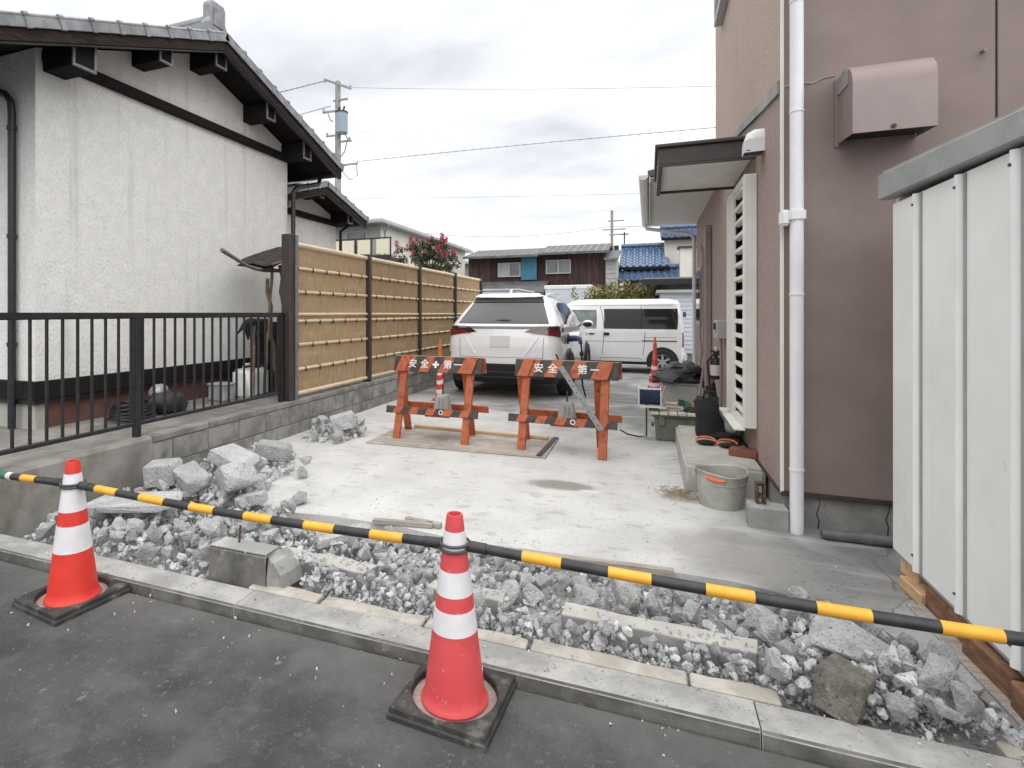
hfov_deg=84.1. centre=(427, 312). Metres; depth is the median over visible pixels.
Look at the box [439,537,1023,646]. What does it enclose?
striped bar
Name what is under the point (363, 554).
concrete chunk
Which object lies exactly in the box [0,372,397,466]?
yard
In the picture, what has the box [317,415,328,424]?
concrete chunk
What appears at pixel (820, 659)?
concrete chunk
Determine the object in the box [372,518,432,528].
board
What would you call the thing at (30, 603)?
cone weight
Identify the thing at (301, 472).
concrete block
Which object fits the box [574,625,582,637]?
concrete chunk
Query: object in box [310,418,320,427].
concrete chunk
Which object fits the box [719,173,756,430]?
louvered shutter
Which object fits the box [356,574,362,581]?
concrete chunk
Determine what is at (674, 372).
tarp bundle
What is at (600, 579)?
concrete chunk
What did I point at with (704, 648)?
concrete chunk
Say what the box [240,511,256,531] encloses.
concrete chunk
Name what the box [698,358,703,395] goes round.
leaning pole
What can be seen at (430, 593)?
concrete chunk
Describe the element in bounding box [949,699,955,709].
concrete chunk
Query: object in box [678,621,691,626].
concrete chunk
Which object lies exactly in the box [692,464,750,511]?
bucket
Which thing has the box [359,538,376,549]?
concrete chunk
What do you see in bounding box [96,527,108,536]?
concrete chunk
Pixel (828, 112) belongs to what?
mauve house
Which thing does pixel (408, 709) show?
cone weight
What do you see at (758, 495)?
iron bracket
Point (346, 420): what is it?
concrete block
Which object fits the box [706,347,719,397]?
fire extinguisher
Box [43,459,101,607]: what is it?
traffic cone
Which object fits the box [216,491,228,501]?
concrete chunk
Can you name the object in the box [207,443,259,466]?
concrete block
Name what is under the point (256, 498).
concrete block
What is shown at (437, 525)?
board
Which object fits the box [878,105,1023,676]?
steel shed
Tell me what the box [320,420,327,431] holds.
concrete chunk
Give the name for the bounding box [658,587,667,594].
concrete chunk
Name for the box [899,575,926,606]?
timber
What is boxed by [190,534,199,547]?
concrete chunk
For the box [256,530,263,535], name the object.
concrete chunk
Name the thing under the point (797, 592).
concrete chunk
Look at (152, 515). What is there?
concrete chunk
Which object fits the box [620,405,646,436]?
cord
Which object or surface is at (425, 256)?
crape myrtle
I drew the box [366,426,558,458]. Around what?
plywood sheet
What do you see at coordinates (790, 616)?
concrete chunk
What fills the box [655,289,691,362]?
wall
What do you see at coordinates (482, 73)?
sky
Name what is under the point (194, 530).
concrete chunk
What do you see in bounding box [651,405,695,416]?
slatted board
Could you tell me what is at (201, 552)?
concrete chunk
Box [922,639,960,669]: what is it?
concrete chunk
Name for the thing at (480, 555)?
concrete chunk
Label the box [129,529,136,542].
concrete chunk
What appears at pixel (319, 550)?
concrete chunk
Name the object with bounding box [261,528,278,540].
concrete chunk
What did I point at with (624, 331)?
white van
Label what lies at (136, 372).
iron fence
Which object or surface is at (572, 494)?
driveway
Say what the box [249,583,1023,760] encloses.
edging
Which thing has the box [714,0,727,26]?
roof eave
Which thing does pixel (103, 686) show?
road
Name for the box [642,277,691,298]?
carport
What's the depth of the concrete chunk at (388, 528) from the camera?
3.43 m
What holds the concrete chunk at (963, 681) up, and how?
on the concrete block at (976, 687)
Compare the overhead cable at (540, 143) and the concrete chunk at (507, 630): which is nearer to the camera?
the concrete chunk at (507, 630)
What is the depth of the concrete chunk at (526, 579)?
2.79 m
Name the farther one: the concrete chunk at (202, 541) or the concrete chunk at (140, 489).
the concrete chunk at (140, 489)
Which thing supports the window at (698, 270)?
in the mauve house at (828, 112)
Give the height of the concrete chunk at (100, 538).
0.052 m
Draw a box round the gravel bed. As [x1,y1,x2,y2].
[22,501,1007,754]
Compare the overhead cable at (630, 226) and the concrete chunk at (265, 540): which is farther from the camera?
the overhead cable at (630, 226)
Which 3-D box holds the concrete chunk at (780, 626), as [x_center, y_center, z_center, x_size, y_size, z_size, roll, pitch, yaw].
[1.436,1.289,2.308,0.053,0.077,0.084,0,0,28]
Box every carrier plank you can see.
[425,415,449,417]
[550,418,579,427]
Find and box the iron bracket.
[755,480,765,504]
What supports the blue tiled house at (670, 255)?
on the ground
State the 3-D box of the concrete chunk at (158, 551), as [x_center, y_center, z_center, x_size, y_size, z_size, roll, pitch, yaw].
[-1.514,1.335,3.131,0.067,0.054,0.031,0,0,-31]
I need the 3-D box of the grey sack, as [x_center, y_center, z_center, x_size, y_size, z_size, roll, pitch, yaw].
[-2.524,0.826,5.454,0.316,0.285,0.490,0,0,21]
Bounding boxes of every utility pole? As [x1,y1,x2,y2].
[322,78,357,191]
[602,210,625,249]
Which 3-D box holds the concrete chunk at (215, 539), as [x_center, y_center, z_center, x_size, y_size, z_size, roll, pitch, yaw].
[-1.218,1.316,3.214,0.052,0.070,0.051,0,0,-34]
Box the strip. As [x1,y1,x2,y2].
[536,437,557,455]
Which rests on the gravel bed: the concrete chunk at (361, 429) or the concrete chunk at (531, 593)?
the concrete chunk at (531, 593)
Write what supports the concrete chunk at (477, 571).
on the gravel bed
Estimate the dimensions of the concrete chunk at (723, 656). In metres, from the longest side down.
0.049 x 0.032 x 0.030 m
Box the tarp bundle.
[650,361,703,385]
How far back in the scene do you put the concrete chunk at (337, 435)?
5.72 m
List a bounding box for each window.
[345,231,367,254]
[498,262,520,276]
[546,259,570,273]
[696,266,701,324]
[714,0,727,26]
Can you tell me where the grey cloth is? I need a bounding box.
[722,410,737,434]
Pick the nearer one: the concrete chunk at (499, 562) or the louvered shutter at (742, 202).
the concrete chunk at (499, 562)
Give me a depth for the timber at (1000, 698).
2.09 m
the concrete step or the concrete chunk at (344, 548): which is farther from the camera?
the concrete step
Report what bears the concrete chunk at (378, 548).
on the gravel bed
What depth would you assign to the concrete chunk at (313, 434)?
5.78 m
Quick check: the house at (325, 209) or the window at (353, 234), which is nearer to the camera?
the house at (325, 209)
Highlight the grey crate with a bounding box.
[207,382,234,401]
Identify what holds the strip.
on the plywood sheet
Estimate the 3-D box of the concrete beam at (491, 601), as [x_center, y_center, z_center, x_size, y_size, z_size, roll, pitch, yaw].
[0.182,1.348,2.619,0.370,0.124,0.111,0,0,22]
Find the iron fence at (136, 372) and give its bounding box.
[0,313,284,455]
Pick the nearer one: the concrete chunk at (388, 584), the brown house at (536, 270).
the concrete chunk at (388, 584)
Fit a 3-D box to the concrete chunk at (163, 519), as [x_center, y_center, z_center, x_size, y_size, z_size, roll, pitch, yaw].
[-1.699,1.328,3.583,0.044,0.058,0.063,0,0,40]
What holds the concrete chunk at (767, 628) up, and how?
on the concrete chunk
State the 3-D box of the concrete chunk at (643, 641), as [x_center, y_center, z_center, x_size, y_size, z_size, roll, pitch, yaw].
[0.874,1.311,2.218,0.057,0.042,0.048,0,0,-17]
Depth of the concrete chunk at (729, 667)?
2.05 m
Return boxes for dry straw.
[647,483,698,503]
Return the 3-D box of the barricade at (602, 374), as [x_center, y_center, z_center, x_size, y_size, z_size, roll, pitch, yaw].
[1.348,0.902,5.488,1.045,0.884,0.510,0,0,25]
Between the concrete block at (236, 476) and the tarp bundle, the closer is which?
the concrete block at (236, 476)
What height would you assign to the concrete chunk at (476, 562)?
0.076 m
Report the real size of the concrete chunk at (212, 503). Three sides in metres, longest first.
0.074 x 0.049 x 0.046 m
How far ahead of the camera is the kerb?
2.02 m
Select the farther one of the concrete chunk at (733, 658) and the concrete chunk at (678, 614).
the concrete chunk at (678, 614)
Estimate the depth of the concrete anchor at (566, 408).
5.44 m
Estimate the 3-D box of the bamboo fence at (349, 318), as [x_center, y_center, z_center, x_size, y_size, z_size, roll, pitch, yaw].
[-0.151,0.051,9.671,0.130,1.832,7.625,0,0,21]
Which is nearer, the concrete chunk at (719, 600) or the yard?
the concrete chunk at (719, 600)
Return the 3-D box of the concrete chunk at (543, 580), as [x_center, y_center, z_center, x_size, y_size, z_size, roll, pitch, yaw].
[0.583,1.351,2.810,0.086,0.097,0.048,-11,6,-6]
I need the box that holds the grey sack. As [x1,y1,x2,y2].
[148,384,188,413]
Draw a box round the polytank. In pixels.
[233,363,267,398]
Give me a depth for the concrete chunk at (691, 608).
2.44 m
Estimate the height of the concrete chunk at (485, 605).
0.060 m
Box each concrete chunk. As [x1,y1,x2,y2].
[36,522,55,539]
[88,508,107,523]
[89,517,96,529]
[95,533,106,543]
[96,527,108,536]
[103,541,111,548]
[109,530,126,542]
[112,516,126,530]
[126,518,143,533]
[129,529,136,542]
[132,513,146,519]
[133,542,155,562]
[134,487,150,491]
[146,523,162,543]
[150,512,157,518]
[155,546,162,556]
[157,479,167,490]
[159,516,166,524]
[159,524,172,538]
[161,545,173,559]
[162,507,174,517]
[164,533,173,545]
[174,518,186,536]
[178,530,192,543]
[181,570,190,575]
[182,490,189,497]
[183,510,191,521]
[184,527,196,533]
[185,548,194,557]
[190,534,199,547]
[191,541,210,561]
[196,515,203,527]
[198,537,206,546]
[206,500,216,505]
[210,536,219,543]
[212,516,221,521]
[215,497,224,506]
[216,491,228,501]
[218,525,227,538]
[221,517,232,520]
[223,520,230,527]
[227,492,233,498]
[238,498,247,507]
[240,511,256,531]
[251,477,263,489]
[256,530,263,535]
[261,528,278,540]
[261,535,268,543]
[262,503,271,510]
[268,511,276,515]
[275,535,284,542]
[282,498,296,513]
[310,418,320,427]
[311,429,317,440]
[315,544,324,553]
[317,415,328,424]
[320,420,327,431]
[328,563,338,574]
[332,430,342,440]
[340,544,347,554]
[351,538,360,549]
[356,426,366,433]
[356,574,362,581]
[357,416,364,425]
[357,546,371,561]
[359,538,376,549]
[366,569,374,582]
[366,572,375,580]
[370,581,375,588]
[372,545,382,556]
[373,552,387,562]
[378,558,391,567]
[384,525,393,530]
[385,580,392,588]
[387,546,394,556]
[392,542,406,550]
[398,573,410,585]
[410,544,425,552]
[412,568,422,583]
[417,577,425,585]
[417,599,423,608]
[423,568,433,579]
[426,587,433,601]
[470,556,480,567]
[470,565,484,578]
[472,553,486,557]
[473,592,484,607]
[475,607,482,615]
[481,580,488,587]
[482,603,488,613]
[494,557,506,569]
[494,570,503,581]
[496,612,508,619]
[499,615,509,625]
[501,579,520,605]
[502,562,520,573]
[504,626,512,634]
[517,561,527,568]
[519,572,531,588]
[522,583,544,606]
[529,564,535,573]
[535,571,552,590]
[541,614,551,626]
[550,613,557,623]
[551,622,560,639]
[557,574,572,590]
[565,619,574,631]
[572,575,588,586]
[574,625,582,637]
[583,621,591,630]
[588,574,598,579]
[597,576,609,583]
[601,623,611,637]
[606,591,612,601]
[613,604,632,615]
[630,601,640,612]
[635,583,650,591]
[636,589,643,602]
[640,637,648,648]
[646,593,663,617]
[646,634,657,649]
[647,648,655,657]
[653,616,668,622]
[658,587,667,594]
[663,589,673,602]
[671,606,687,623]
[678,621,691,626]
[683,599,699,623]
[698,594,710,603]
[699,644,709,652]
[710,641,720,656]
[717,598,722,606]
[719,651,730,661]
[720,620,738,633]
[724,663,734,674]
[728,653,740,663]
[729,600,737,609]
[734,627,748,637]
[737,601,746,611]
[753,630,765,643]
[756,613,780,646]
[762,656,766,666]
[763,593,781,614]
[765,646,783,680]
[774,639,798,661]
[776,617,783,637]
[779,609,799,623]
[786,586,809,599]
[794,634,812,648]
[800,612,811,619]
[817,653,823,663]
[862,622,881,637]
[883,692,917,721]
[896,632,918,652]
[918,653,961,692]
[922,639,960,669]
[922,697,965,723]
[947,678,968,699]
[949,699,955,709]
[950,680,985,717]
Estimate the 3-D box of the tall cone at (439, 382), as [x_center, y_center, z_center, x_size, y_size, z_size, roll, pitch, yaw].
[0.187,0.873,8.632,0.204,0.935,0.204,0,0,21]
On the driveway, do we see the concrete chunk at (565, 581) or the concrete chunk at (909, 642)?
the concrete chunk at (909, 642)
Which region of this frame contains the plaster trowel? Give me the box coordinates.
[659,402,682,410]
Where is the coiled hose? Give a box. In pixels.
[107,399,156,422]
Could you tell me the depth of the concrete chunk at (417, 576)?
2.89 m
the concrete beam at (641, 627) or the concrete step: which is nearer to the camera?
the concrete beam at (641, 627)
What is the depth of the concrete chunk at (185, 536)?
3.19 m
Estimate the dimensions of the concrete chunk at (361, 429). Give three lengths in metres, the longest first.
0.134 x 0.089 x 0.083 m
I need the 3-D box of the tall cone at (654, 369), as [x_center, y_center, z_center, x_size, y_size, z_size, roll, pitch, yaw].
[3.831,0.873,9.454,0.320,0.935,0.320,0,0,21]
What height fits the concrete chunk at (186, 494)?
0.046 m
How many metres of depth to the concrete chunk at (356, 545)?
3.16 m
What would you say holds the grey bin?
on the driveway
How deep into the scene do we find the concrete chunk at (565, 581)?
2.76 m
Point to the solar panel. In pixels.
(650, 396)
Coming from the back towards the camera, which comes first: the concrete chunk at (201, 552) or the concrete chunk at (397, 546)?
the concrete chunk at (397, 546)
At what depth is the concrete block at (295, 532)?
3.25 m
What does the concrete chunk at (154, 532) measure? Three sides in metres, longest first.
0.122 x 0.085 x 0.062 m
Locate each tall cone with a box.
[432,339,443,400]
[647,337,662,392]
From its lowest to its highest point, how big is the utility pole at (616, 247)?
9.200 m
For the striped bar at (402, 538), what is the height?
0.053 m
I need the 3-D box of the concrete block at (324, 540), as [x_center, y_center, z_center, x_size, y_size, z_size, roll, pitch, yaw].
[-0.486,1.293,3.272,0.331,0.049,0.106,-8,8,-18]
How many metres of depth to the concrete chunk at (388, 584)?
2.64 m
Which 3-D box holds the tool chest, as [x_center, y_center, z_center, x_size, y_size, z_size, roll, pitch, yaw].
[2.667,1.202,6.019,0.490,0.275,0.485,0,0,21]
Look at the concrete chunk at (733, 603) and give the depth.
2.58 m
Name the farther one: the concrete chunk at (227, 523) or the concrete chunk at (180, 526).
the concrete chunk at (227, 523)
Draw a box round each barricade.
[386,355,488,445]
[508,358,621,459]
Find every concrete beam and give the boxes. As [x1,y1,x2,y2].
[281,546,377,592]
[427,580,506,624]
[561,602,757,679]
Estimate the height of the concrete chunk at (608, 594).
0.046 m
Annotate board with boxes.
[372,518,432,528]
[405,516,441,528]
[489,544,673,577]
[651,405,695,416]
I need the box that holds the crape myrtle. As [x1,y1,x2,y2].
[392,233,461,272]
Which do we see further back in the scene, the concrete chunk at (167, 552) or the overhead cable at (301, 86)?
the overhead cable at (301, 86)
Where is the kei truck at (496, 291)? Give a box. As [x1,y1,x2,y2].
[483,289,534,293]
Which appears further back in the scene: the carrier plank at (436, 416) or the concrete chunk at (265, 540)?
the carrier plank at (436, 416)
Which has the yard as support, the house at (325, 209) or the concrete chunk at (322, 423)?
the house at (325, 209)
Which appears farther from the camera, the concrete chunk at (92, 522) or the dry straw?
the dry straw
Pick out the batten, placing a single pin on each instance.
(480, 431)
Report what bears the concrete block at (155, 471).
on the concrete chunk
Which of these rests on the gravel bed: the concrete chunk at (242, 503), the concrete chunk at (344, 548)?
the concrete chunk at (344, 548)
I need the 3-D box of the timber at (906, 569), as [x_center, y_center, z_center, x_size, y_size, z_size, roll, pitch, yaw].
[2.395,1.255,2.711,0.120,0.070,0.140,0,0,14]
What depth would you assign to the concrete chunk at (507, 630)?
2.33 m
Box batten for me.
[414,424,548,439]
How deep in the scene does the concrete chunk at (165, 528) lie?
3.33 m
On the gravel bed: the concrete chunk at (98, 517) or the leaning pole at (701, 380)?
the concrete chunk at (98, 517)
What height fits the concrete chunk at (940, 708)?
0.052 m
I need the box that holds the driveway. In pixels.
[150,364,1021,731]
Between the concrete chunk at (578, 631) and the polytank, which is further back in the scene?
the polytank
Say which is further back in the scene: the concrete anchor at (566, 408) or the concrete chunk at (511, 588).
the concrete anchor at (566, 408)
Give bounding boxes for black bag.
[694,391,736,439]
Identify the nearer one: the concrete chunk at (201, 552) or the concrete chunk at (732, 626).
the concrete chunk at (732, 626)
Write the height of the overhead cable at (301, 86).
2.380 m
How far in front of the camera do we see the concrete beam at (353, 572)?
2.88 m
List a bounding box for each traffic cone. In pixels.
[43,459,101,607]
[421,511,488,721]
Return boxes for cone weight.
[12,574,130,626]
[386,655,516,753]
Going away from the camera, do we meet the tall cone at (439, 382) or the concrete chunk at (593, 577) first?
the concrete chunk at (593, 577)
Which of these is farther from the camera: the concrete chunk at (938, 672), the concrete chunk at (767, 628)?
the concrete chunk at (767, 628)
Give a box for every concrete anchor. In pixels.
[434,385,451,409]
[558,391,576,418]
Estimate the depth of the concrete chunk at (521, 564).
2.99 m
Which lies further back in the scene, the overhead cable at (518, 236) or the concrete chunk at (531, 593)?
the overhead cable at (518, 236)
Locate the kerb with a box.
[0,534,1023,767]
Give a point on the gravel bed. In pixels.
(974, 739)
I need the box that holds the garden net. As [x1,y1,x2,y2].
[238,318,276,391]
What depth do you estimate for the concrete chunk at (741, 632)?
2.34 m
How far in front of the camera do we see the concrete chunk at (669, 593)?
2.66 m
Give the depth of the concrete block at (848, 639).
2.09 m
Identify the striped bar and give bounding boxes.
[0,470,76,489]
[59,479,467,554]
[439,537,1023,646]
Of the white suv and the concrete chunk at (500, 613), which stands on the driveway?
the white suv
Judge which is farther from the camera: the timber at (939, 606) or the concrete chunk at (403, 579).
the concrete chunk at (403, 579)
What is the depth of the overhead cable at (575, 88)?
23.03 m
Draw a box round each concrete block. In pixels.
[87,491,182,513]
[143,457,182,488]
[173,461,210,495]
[199,518,219,537]
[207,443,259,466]
[214,457,259,493]
[234,490,267,507]
[255,439,292,461]
[281,526,302,536]
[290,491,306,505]
[296,466,307,477]
[298,455,312,464]
[317,522,371,548]
[329,410,355,431]
[573,584,600,608]
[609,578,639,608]
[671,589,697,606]
[744,603,786,632]
[807,615,918,673]
[812,653,876,725]
[905,673,984,708]
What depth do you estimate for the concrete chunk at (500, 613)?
2.38 m
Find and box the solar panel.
[638,386,661,437]
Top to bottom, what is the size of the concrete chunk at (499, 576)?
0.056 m
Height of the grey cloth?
0.240 m
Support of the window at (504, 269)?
in the brown house at (536, 270)
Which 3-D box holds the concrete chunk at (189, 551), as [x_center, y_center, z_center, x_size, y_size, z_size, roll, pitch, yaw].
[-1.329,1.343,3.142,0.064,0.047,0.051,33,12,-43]
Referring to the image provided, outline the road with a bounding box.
[0,561,829,767]
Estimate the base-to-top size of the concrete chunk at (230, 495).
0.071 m
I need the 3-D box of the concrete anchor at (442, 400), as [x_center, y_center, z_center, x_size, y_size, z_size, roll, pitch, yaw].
[0.160,0.912,5.999,0.176,0.285,0.176,0,0,17]
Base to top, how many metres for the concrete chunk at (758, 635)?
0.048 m
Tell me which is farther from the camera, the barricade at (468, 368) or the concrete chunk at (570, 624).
the barricade at (468, 368)
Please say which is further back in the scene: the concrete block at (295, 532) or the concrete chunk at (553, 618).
the concrete block at (295, 532)
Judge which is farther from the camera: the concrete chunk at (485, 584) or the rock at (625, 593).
the concrete chunk at (485, 584)
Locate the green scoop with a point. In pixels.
(683, 403)
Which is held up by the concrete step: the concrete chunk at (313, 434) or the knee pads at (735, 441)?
the knee pads at (735, 441)
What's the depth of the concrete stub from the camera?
2.77 m
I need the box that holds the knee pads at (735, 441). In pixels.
[695,436,741,447]
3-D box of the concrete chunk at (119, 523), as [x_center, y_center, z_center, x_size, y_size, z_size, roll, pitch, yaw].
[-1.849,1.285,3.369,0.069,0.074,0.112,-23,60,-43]
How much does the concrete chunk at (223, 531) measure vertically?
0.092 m
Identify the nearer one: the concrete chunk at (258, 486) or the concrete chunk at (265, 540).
the concrete chunk at (265, 540)
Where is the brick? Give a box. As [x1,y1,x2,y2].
[728,446,757,458]
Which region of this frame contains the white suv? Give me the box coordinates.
[449,289,592,396]
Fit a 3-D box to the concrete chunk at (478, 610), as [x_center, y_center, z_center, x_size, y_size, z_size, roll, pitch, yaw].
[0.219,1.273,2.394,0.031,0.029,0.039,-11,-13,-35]
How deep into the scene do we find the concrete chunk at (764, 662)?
2.00 m
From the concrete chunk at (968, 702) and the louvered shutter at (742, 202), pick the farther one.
the louvered shutter at (742, 202)
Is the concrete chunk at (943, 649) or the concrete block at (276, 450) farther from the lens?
the concrete block at (276, 450)
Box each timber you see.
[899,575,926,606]
[901,559,925,583]
[906,603,1023,727]
[926,583,968,641]
[962,638,1023,699]
[1011,680,1023,720]
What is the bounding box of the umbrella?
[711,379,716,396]
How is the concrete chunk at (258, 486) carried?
on the driveway
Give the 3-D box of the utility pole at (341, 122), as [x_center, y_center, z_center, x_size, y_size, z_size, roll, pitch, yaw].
[-4.302,-5.070,27.286,2.007,13.001,0.684,0,0,34]
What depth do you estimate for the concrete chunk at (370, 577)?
2.69 m
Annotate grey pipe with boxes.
[820,528,892,546]
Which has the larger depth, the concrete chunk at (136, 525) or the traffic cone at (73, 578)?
the concrete chunk at (136, 525)
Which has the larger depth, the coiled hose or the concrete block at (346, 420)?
the concrete block at (346, 420)
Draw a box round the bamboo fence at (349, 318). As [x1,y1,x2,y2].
[281,234,482,401]
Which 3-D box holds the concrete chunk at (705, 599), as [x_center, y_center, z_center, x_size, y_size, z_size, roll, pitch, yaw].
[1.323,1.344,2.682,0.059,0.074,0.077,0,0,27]
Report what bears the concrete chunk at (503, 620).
on the concrete chunk at (507, 630)
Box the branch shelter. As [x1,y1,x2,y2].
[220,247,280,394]
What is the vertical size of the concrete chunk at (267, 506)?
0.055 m
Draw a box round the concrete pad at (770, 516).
[746,500,788,531]
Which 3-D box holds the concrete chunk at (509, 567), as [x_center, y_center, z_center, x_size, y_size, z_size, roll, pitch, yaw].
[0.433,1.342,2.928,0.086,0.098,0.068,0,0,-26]
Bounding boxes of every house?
[0,0,344,429]
[287,180,368,250]
[336,218,472,275]
[463,243,620,297]
[465,251,475,275]
[618,224,695,296]
[638,0,1023,535]
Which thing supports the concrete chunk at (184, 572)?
on the gravel bed
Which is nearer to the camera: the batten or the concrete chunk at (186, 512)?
the concrete chunk at (186, 512)
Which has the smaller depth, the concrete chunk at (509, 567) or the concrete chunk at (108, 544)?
the concrete chunk at (509, 567)
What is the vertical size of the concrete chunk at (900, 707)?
0.091 m
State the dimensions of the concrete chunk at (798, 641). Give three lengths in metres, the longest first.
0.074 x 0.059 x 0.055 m
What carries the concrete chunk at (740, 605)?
on the gravel bed
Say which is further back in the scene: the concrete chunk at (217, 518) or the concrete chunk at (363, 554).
the concrete chunk at (217, 518)
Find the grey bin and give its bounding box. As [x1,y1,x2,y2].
[661,382,699,406]
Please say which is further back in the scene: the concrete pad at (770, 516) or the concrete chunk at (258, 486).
the concrete chunk at (258, 486)
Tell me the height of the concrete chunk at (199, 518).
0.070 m
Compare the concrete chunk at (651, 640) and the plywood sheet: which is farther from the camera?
the plywood sheet
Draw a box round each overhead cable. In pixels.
[280,81,322,92]
[352,86,707,88]
[356,127,715,161]
[426,226,610,236]
[614,226,651,226]
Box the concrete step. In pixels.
[676,425,764,499]
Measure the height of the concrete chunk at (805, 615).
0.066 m
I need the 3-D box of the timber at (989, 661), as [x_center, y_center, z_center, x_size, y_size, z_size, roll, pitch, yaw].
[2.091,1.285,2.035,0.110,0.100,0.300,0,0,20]
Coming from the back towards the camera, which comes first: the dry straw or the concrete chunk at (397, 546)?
the dry straw
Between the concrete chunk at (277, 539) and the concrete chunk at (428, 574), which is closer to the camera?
the concrete chunk at (428, 574)
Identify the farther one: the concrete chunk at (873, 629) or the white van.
the white van
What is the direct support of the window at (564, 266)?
in the brown house at (536, 270)
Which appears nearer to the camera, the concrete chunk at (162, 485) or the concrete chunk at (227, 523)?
the concrete chunk at (227, 523)
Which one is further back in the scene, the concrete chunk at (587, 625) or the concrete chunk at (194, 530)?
the concrete chunk at (194, 530)
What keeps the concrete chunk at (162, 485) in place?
on the concrete chunk
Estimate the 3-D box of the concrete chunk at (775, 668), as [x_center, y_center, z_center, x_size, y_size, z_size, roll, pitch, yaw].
[1.207,1.236,1.956,0.063,0.084,0.111,0,0,36]
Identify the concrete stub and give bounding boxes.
[208,525,302,588]
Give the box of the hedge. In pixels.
[571,279,667,299]
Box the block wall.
[0,371,453,537]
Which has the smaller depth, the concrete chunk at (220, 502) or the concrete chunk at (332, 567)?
the concrete chunk at (332, 567)
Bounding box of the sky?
[0,0,715,293]
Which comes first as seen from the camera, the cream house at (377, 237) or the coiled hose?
the coiled hose
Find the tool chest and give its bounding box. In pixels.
[651,413,695,441]
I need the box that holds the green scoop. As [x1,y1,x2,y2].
[678,399,693,408]
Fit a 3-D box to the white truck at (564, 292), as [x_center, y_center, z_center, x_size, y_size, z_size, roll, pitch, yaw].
[6.114,0.155,23.365,1.810,2.450,4.040,0,0,21]
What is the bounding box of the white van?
[567,299,686,370]
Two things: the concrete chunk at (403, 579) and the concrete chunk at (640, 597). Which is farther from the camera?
the concrete chunk at (403, 579)
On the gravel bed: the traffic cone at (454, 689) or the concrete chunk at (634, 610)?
the concrete chunk at (634, 610)
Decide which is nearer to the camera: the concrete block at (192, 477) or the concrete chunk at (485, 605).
the concrete chunk at (485, 605)
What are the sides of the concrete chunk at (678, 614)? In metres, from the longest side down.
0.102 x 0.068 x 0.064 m
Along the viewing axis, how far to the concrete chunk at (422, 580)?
2.84 m
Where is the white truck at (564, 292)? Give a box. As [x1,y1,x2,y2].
[544,285,598,304]
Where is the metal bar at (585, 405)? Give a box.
[558,365,602,430]
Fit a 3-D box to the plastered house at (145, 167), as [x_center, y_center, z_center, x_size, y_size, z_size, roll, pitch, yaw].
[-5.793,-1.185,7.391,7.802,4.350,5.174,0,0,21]
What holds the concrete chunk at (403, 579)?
on the gravel bed
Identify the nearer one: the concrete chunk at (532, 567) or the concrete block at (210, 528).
the concrete chunk at (532, 567)
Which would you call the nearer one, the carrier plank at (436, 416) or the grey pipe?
the grey pipe

